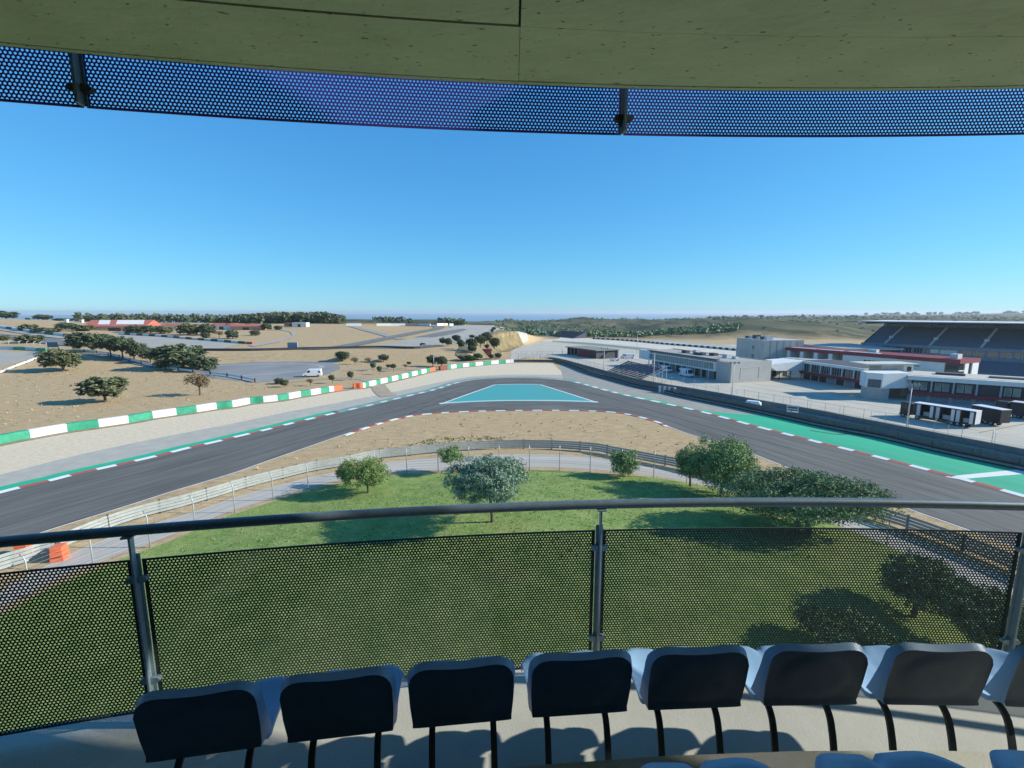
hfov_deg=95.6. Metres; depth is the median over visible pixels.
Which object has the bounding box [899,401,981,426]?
truck trailer
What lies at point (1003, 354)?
window
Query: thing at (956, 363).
pit building
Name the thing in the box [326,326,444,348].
track
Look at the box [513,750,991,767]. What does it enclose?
terrace step
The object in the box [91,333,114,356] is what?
pine tree
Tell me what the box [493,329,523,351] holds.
scrub bank
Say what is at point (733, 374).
light mast
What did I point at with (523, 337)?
concrete slope
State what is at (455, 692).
stadium seat
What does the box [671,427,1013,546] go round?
edge line
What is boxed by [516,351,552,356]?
lattice frame
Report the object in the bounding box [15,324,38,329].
tree
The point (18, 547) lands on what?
water barrier
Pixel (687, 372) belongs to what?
parked van
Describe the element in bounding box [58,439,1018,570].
guardrail
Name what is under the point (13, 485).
green verge
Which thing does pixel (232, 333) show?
pine tree
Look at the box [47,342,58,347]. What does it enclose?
marshal post
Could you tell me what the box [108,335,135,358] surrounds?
pine tree
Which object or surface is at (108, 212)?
sky
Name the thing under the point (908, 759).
stadium seat
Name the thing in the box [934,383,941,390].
window
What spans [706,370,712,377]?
garage door
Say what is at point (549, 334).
terrace stand
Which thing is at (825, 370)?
window
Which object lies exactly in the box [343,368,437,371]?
gravel track
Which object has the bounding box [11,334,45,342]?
tree
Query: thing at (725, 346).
road
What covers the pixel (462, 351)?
scrub bank
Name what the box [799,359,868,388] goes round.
pit building
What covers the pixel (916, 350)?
window
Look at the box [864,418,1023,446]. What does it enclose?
joint line
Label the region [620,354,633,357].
parked van
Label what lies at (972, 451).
guardrail
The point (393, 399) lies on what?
kerb
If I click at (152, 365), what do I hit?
field wall
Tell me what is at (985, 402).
garage door
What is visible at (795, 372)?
annex
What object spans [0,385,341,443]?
tyre barrier
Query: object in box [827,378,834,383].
door
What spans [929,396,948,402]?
garage door
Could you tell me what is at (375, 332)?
service road
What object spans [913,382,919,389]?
window
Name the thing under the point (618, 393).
kerb
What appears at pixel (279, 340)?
road
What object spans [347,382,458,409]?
kerb
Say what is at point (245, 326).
shed
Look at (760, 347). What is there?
tower block
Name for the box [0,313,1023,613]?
terrain
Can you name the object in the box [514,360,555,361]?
concrete barrier
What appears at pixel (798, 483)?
tree
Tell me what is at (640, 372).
bleachers
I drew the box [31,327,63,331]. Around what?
tree
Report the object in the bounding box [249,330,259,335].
tree
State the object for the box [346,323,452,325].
long low building
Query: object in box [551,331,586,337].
terrace stand
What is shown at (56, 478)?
kerb
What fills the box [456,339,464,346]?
pine tree
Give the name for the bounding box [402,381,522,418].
tyre mark
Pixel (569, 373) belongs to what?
asphalt verge
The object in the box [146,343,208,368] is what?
pine tree
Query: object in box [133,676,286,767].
stadium seat
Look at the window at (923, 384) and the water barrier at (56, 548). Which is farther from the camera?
the window at (923, 384)
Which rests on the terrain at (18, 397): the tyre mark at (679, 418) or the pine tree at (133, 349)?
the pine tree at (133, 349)
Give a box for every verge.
[0,375,562,493]
[0,411,337,490]
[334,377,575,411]
[560,364,1017,495]
[618,392,1023,493]
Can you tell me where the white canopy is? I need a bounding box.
[765,358,804,379]
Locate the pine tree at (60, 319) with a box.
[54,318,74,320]
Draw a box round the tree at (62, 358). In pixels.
[33,348,82,371]
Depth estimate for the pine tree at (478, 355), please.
189.13 m
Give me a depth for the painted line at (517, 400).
106.17 m
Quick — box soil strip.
[0,362,534,446]
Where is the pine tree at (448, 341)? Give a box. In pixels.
[444,337,451,344]
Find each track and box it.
[0,334,68,345]
[0,378,1023,545]
[77,352,167,367]
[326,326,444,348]
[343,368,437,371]
[417,329,466,336]
[552,341,651,349]
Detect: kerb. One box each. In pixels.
[0,413,335,492]
[18,411,339,487]
[339,383,454,411]
[344,410,668,435]
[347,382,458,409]
[352,410,665,431]
[571,381,664,403]
[575,382,658,401]
[667,404,1023,496]
[676,405,1002,489]
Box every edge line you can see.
[41,435,341,532]
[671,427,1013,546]
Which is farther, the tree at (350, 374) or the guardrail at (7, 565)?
the tree at (350, 374)
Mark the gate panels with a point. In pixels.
(662, 389)
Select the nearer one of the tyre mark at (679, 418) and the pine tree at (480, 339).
the tyre mark at (679, 418)
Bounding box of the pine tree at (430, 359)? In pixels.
[426,354,436,363]
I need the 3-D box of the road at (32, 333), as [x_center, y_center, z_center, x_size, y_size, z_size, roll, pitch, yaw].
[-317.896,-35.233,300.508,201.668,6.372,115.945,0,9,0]
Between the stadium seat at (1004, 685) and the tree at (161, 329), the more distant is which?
the tree at (161, 329)
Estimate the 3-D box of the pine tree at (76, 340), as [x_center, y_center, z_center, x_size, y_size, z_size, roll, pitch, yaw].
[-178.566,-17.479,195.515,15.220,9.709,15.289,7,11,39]
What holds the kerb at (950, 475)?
on the asphalt verge at (569, 373)
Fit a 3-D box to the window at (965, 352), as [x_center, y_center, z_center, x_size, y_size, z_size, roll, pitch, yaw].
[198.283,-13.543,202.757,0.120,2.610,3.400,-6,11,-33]
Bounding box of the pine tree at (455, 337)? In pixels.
[451,334,460,341]
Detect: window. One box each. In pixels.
[693,360,698,366]
[698,361,703,367]
[704,362,708,367]
[803,364,809,370]
[811,365,819,372]
[821,366,830,374]
[832,367,841,375]
[843,369,852,377]
[854,370,860,378]
[902,347,911,352]
[913,348,922,352]
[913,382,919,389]
[920,382,926,389]
[924,348,933,353]
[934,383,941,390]
[942,383,948,391]
[956,385,963,392]
[961,350,971,355]
[964,385,971,393]
[973,351,984,356]
[986,351,997,357]
[1000,352,1012,358]
[1004,388,1011,396]
[1013,388,1020,397]
[1014,353,1023,358]
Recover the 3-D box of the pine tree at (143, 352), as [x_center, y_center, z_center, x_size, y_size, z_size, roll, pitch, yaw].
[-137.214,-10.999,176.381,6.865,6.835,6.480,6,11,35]
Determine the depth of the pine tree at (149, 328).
294.64 m
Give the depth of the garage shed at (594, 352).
257.44 m
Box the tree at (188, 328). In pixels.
[173,323,199,334]
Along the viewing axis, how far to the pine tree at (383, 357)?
185.26 m
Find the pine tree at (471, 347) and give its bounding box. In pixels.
[468,345,476,351]
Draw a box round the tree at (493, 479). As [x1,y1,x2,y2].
[437,452,531,522]
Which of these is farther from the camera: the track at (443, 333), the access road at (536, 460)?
the track at (443, 333)
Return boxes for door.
[108,328,120,330]
[693,368,698,375]
[699,369,705,376]
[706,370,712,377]
[803,374,809,379]
[811,375,817,380]
[819,376,825,382]
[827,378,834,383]
[836,379,843,385]
[845,381,852,386]
[854,382,860,388]
[908,394,926,400]
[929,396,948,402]
[951,398,971,404]
[974,399,994,406]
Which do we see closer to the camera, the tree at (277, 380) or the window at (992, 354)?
the tree at (277, 380)
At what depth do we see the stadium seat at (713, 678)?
1.88 m
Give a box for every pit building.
[785,346,980,373]
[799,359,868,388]
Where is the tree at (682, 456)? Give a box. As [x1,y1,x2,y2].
[674,440,704,485]
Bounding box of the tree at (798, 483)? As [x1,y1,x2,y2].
[712,465,914,532]
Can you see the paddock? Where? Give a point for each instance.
(800, 385)
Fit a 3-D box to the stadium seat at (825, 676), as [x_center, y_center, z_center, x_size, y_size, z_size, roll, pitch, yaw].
[1.232,1.379,2.120,0.420,0.727,0.538,0,9,-1]
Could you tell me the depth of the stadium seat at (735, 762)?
1.28 m
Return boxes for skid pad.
[204,361,340,381]
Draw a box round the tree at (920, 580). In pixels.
[869,550,982,619]
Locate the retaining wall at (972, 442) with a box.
[544,357,1023,455]
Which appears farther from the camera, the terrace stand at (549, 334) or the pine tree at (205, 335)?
the terrace stand at (549, 334)
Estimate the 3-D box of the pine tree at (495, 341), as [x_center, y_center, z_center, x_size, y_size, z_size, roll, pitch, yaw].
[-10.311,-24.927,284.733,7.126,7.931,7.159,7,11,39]
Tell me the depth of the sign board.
206.57 m
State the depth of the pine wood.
439.99 m
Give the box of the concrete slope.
[506,330,527,343]
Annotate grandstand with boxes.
[861,320,1023,376]
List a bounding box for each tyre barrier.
[0,326,68,335]
[0,346,46,351]
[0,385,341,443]
[118,333,245,343]
[353,367,434,388]
[439,359,513,369]
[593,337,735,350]
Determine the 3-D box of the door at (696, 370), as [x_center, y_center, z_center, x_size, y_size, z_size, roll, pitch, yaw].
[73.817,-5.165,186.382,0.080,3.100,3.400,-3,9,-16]
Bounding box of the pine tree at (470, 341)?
[465,338,477,346]
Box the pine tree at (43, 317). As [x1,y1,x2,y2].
[31,314,53,319]
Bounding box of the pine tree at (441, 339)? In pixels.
[438,337,445,344]
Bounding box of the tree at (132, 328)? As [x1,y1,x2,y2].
[119,325,144,332]
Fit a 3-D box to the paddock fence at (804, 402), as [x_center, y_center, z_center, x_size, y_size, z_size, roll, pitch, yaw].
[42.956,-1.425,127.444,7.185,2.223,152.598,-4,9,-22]
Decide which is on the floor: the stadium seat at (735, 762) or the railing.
the railing
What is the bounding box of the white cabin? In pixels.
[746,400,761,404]
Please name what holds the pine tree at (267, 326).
on the terrain at (18, 397)
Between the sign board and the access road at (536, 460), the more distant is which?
the sign board
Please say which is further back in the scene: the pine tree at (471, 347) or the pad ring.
the pine tree at (471, 347)
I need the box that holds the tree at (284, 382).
[279,379,288,385]
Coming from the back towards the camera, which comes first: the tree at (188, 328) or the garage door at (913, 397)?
the tree at (188, 328)
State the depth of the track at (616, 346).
350.77 m
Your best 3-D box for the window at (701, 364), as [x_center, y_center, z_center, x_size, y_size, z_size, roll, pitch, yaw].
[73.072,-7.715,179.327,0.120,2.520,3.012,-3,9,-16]
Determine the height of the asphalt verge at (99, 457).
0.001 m
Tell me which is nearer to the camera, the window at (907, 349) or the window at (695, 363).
the window at (695, 363)
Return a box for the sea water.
[0,313,888,322]
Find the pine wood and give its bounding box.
[208,311,346,323]
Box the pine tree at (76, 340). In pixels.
[63,331,108,352]
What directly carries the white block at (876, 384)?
on the paddock
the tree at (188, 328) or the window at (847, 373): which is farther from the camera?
the tree at (188, 328)
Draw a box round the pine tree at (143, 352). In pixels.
[139,347,154,362]
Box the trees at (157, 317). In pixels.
[71,312,466,325]
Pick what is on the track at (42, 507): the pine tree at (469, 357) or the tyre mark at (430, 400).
the tyre mark at (430, 400)
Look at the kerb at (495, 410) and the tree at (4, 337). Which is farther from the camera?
the tree at (4, 337)
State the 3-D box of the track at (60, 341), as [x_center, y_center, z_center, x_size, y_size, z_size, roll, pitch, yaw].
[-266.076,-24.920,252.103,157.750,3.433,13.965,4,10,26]
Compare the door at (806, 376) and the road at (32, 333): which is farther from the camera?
the road at (32, 333)
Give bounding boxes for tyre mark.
[379,381,492,414]
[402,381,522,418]
[545,381,790,448]
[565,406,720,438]
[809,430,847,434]
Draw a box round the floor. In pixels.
[0,665,1023,767]
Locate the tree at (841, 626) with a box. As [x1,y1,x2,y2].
[793,601,905,645]
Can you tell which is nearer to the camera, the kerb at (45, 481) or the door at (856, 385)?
the kerb at (45, 481)
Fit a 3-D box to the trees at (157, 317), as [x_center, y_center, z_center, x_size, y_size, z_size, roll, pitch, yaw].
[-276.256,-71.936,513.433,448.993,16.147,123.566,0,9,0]
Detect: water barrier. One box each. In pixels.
[13,545,33,557]
[49,542,69,562]
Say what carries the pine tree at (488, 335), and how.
on the scrub bank at (462, 351)
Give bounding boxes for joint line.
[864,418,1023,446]
[978,424,1022,432]
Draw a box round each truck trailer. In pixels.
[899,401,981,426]
[971,404,1011,424]
[995,400,1023,418]
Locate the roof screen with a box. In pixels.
[0,46,1023,136]
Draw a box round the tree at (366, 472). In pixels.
[339,455,391,492]
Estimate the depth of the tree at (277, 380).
130.05 m
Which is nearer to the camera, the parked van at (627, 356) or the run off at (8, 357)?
the run off at (8, 357)
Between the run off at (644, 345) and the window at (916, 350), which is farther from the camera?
the run off at (644, 345)
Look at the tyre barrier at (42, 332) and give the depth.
281.53 m
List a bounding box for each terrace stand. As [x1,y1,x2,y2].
[536,329,555,335]
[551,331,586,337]
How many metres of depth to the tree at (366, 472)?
49.88 m
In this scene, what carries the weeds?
on the terrain at (18, 397)
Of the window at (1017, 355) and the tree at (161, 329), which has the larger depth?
the tree at (161, 329)
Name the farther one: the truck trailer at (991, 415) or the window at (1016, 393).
the window at (1016, 393)
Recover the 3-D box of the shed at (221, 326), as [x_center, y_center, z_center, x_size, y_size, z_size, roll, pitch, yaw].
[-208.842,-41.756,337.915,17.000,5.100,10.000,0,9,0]
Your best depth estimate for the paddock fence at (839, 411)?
85.59 m
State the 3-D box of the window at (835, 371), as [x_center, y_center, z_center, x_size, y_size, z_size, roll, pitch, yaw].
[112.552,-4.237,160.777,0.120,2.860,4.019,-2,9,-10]
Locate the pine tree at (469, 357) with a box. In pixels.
[464,355,473,360]
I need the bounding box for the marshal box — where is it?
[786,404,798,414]
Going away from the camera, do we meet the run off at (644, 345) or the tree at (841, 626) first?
the tree at (841, 626)
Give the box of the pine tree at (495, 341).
[489,337,500,348]
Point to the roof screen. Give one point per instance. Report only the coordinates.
(81, 88)
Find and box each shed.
[84,320,160,331]
[160,323,182,329]
[212,323,236,329]
[230,324,266,329]
[284,323,291,326]
[292,322,309,326]
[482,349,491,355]
[565,346,619,358]
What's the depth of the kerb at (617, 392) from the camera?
116.50 m
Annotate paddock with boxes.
[510,341,1023,447]
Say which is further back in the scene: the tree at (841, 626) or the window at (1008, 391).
the window at (1008, 391)
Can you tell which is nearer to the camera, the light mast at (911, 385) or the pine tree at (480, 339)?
the light mast at (911, 385)
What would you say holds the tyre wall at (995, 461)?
on the terrain at (18, 397)
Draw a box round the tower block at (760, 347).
[736,335,803,358]
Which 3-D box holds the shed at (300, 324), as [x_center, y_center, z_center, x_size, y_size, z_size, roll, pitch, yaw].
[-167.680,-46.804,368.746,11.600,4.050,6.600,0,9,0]
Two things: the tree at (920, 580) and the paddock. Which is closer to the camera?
the tree at (920, 580)
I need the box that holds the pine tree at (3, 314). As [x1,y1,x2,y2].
[0,310,20,318]
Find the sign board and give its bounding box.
[287,342,297,347]
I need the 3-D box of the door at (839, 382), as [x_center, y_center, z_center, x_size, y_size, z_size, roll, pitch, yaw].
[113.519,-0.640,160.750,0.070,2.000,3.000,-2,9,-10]
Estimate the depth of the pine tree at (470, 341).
202.17 m
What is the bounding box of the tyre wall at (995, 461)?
[555,361,1023,470]
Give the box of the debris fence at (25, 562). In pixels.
[1,445,1011,611]
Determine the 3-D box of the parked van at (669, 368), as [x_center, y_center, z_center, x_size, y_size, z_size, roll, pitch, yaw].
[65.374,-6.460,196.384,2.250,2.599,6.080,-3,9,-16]
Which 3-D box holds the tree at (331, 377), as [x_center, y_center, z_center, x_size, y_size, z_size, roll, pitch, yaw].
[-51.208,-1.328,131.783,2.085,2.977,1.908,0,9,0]
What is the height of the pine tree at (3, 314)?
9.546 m
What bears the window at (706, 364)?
in the paddock building at (717, 367)
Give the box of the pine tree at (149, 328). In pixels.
[141,325,157,332]
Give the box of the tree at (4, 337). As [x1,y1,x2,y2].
[0,335,10,340]
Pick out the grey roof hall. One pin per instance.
(854, 346)
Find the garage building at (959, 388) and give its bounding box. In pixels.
[905,371,1023,406]
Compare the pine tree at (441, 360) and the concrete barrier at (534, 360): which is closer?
the pine tree at (441, 360)
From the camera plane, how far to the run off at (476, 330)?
279.02 m
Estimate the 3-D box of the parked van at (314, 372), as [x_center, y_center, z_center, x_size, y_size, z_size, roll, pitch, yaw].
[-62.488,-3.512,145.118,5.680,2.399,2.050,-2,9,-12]
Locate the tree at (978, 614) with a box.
[929,581,1023,648]
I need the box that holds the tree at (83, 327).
[68,325,94,330]
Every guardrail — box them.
[0,542,57,569]
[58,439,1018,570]
[201,345,438,350]
[556,359,1023,463]
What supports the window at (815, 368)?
in the pit building at (841, 372)
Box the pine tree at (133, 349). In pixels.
[124,341,148,358]
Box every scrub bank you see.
[456,331,500,359]
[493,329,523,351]
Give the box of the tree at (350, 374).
[347,371,353,379]
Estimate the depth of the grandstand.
208.85 m
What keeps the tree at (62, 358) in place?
on the terrain at (18, 397)
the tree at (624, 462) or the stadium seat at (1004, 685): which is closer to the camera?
the stadium seat at (1004, 685)
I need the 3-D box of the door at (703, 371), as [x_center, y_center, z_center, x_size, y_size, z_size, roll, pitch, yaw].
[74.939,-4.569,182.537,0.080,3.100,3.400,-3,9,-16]
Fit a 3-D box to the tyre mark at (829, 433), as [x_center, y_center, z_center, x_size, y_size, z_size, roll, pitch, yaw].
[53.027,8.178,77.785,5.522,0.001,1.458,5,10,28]
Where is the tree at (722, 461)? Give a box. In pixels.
[681,433,762,495]
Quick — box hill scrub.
[495,315,1023,336]
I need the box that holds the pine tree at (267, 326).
[261,323,271,329]
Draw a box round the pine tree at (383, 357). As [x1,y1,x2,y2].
[377,354,388,361]
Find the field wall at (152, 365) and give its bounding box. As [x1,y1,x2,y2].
[0,349,255,382]
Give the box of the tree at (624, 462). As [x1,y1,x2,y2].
[608,446,641,478]
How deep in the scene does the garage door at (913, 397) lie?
132.58 m
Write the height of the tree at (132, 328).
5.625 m
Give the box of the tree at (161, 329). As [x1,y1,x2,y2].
[154,326,173,333]
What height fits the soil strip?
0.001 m
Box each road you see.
[0,324,66,338]
[0,454,1013,607]
[249,329,295,345]
[269,377,396,396]
[349,326,405,338]
[574,365,1023,457]
[653,340,735,347]
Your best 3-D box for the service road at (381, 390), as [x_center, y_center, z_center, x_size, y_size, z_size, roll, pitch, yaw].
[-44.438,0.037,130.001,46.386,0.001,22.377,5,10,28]
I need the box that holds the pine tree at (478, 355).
[472,353,482,357]
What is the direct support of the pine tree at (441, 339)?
on the terrain at (18, 397)
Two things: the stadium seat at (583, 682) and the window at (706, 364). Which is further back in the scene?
the window at (706, 364)
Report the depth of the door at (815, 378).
171.27 m
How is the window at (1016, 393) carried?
in the garage building at (959, 388)
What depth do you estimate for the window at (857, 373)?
153.08 m
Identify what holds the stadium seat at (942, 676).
on the terrace step
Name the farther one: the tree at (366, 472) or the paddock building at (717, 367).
the paddock building at (717, 367)
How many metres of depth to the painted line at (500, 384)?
115.29 m
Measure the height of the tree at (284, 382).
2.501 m
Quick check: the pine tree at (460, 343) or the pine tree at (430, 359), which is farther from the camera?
the pine tree at (460, 343)
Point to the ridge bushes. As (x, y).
(927, 313)
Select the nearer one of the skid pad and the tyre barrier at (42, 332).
the skid pad
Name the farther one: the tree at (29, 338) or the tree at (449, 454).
the tree at (29, 338)
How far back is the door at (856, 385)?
154.13 m
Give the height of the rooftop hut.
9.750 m
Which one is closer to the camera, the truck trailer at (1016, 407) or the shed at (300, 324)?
the truck trailer at (1016, 407)
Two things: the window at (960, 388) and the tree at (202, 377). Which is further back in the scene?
the window at (960, 388)
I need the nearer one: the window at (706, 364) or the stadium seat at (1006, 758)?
the stadium seat at (1006, 758)
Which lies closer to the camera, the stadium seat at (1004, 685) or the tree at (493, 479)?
the stadium seat at (1004, 685)
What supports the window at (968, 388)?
in the garage building at (959, 388)
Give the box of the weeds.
[3,361,505,455]
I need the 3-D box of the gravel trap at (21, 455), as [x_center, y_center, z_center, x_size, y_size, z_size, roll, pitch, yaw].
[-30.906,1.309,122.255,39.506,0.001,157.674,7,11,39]
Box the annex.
[786,357,816,374]
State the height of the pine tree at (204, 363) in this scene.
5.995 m
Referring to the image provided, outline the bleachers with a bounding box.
[607,358,666,382]
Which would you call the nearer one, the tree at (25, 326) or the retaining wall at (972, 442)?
the retaining wall at (972, 442)
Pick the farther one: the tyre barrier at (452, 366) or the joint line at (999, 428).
the tyre barrier at (452, 366)
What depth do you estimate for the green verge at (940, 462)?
67.85 m
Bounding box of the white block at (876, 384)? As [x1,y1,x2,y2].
[859,370,910,399]
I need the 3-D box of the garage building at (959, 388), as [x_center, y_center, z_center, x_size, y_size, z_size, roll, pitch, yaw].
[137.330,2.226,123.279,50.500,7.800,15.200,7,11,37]
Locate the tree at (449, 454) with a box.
[436,445,466,465]
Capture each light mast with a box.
[729,362,739,394]
[906,384,920,425]
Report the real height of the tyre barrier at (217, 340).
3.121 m
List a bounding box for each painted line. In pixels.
[439,400,597,403]
[441,384,596,403]
[947,470,1023,478]
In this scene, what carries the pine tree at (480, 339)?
on the scrub bank at (462, 351)
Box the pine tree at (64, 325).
[53,322,76,328]
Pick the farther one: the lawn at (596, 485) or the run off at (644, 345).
the run off at (644, 345)
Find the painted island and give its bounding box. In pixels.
[449,384,589,401]
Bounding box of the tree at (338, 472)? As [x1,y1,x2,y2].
[334,458,352,484]
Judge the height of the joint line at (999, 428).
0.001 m
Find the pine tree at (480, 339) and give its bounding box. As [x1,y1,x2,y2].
[474,334,486,347]
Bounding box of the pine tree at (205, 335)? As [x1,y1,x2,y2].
[200,332,209,337]
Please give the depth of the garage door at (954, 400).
127.22 m
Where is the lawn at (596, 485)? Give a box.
[0,471,1023,731]
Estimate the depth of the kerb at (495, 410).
92.39 m
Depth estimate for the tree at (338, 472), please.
53.02 m
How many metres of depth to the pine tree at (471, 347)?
198.08 m
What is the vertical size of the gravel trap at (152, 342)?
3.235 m
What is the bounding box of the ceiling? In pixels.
[0,0,1023,90]
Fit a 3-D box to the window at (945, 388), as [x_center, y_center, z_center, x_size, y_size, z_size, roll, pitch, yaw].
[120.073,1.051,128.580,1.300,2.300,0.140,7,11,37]
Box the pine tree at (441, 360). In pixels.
[434,356,447,365]
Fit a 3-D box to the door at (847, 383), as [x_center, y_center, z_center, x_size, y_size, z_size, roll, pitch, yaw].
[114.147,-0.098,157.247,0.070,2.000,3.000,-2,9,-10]
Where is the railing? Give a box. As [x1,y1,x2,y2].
[0,497,1023,735]
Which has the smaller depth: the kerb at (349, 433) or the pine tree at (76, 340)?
the kerb at (349, 433)
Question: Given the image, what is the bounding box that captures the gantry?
[607,350,618,357]
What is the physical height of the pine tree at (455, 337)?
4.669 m
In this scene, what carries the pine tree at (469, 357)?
on the terrain at (18, 397)
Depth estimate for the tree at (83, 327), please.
296.91 m
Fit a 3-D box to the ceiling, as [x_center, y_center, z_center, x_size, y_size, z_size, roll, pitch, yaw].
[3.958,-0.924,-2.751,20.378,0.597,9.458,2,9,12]
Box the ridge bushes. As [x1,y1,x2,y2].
[707,310,1023,317]
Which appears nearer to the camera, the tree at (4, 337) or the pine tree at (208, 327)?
the tree at (4, 337)
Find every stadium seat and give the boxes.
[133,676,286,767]
[280,664,404,767]
[407,656,514,767]
[521,649,631,763]
[626,644,748,756]
[641,757,769,767]
[741,642,867,751]
[815,751,964,767]
[860,642,992,750]
[981,645,1023,749]
[989,749,1023,767]
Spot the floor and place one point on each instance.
(114, 742)
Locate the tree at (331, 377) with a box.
[327,374,334,382]
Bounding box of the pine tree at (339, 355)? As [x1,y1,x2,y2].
[335,351,349,360]
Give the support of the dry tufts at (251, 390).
on the terrain at (18, 397)
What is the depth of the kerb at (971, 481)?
64.91 m
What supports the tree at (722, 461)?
on the lawn at (596, 485)
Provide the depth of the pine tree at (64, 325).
306.62 m
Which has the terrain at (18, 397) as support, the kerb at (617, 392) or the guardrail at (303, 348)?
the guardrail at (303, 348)
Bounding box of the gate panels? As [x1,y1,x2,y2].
[658,386,675,392]
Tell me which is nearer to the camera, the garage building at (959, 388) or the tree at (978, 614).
the tree at (978, 614)
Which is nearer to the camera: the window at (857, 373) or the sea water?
the window at (857, 373)
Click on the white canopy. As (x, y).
(781, 367)
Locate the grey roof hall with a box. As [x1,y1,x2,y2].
[804,343,904,352]
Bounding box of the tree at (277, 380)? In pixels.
[274,378,281,383]
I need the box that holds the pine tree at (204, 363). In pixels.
[185,356,221,370]
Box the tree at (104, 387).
[69,376,129,401]
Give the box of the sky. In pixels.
[0,47,1023,314]
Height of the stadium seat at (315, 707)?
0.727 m
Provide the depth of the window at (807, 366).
173.34 m
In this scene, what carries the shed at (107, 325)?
on the terrain at (18, 397)
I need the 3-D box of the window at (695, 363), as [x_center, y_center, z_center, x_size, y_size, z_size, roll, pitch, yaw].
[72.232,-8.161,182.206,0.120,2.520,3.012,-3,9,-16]
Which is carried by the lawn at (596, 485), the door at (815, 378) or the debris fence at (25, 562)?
the debris fence at (25, 562)
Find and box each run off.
[0,351,35,366]
[370,325,510,345]
[542,337,735,355]
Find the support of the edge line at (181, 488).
on the track at (42, 507)
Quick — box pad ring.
[218,363,323,375]
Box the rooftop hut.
[849,361,918,394]
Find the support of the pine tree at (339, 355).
on the terrain at (18, 397)
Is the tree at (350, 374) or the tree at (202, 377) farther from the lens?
the tree at (350, 374)
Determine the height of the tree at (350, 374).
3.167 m
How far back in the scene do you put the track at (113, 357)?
183.14 m
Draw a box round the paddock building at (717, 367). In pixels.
[639,348,771,382]
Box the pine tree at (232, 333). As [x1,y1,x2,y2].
[225,329,238,338]
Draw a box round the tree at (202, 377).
[181,372,214,394]
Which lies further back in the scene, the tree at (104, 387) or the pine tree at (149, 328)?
the pine tree at (149, 328)
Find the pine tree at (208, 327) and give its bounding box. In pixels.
[197,323,215,333]
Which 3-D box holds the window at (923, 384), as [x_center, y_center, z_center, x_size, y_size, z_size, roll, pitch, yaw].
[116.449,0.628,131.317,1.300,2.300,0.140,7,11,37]
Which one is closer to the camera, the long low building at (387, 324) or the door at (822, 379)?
the door at (822, 379)
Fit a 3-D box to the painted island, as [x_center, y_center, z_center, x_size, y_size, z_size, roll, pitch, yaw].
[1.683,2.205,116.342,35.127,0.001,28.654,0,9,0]
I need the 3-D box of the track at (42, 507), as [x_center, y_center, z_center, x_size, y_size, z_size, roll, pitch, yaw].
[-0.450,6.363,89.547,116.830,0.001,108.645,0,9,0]
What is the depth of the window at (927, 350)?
213.47 m
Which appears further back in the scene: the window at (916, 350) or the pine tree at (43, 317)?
the pine tree at (43, 317)
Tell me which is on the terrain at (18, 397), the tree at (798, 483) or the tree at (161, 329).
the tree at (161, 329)
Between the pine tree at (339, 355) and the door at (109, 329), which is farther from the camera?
the door at (109, 329)
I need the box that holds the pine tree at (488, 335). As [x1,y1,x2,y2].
[481,331,492,343]
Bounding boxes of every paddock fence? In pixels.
[539,353,1022,446]
[542,356,1019,447]
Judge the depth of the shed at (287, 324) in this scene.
374.41 m
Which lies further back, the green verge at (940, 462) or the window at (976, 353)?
the window at (976, 353)
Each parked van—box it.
[302,369,321,376]
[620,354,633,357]
[660,365,672,371]
[679,368,693,376]
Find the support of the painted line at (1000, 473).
on the green verge at (940, 462)
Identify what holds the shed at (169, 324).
on the terrain at (18, 397)
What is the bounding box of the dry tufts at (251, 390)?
[0,350,690,521]
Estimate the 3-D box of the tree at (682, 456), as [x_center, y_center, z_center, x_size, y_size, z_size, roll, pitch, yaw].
[19.997,9.152,52.471,3.576,5.546,4.162,0,9,0]
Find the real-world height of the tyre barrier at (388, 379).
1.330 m
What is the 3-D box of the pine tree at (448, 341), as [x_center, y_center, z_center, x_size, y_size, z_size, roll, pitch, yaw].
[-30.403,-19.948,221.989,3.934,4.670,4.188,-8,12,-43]
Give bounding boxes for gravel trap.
[0,363,561,474]
[113,335,238,347]
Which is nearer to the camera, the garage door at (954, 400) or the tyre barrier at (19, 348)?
the garage door at (954, 400)

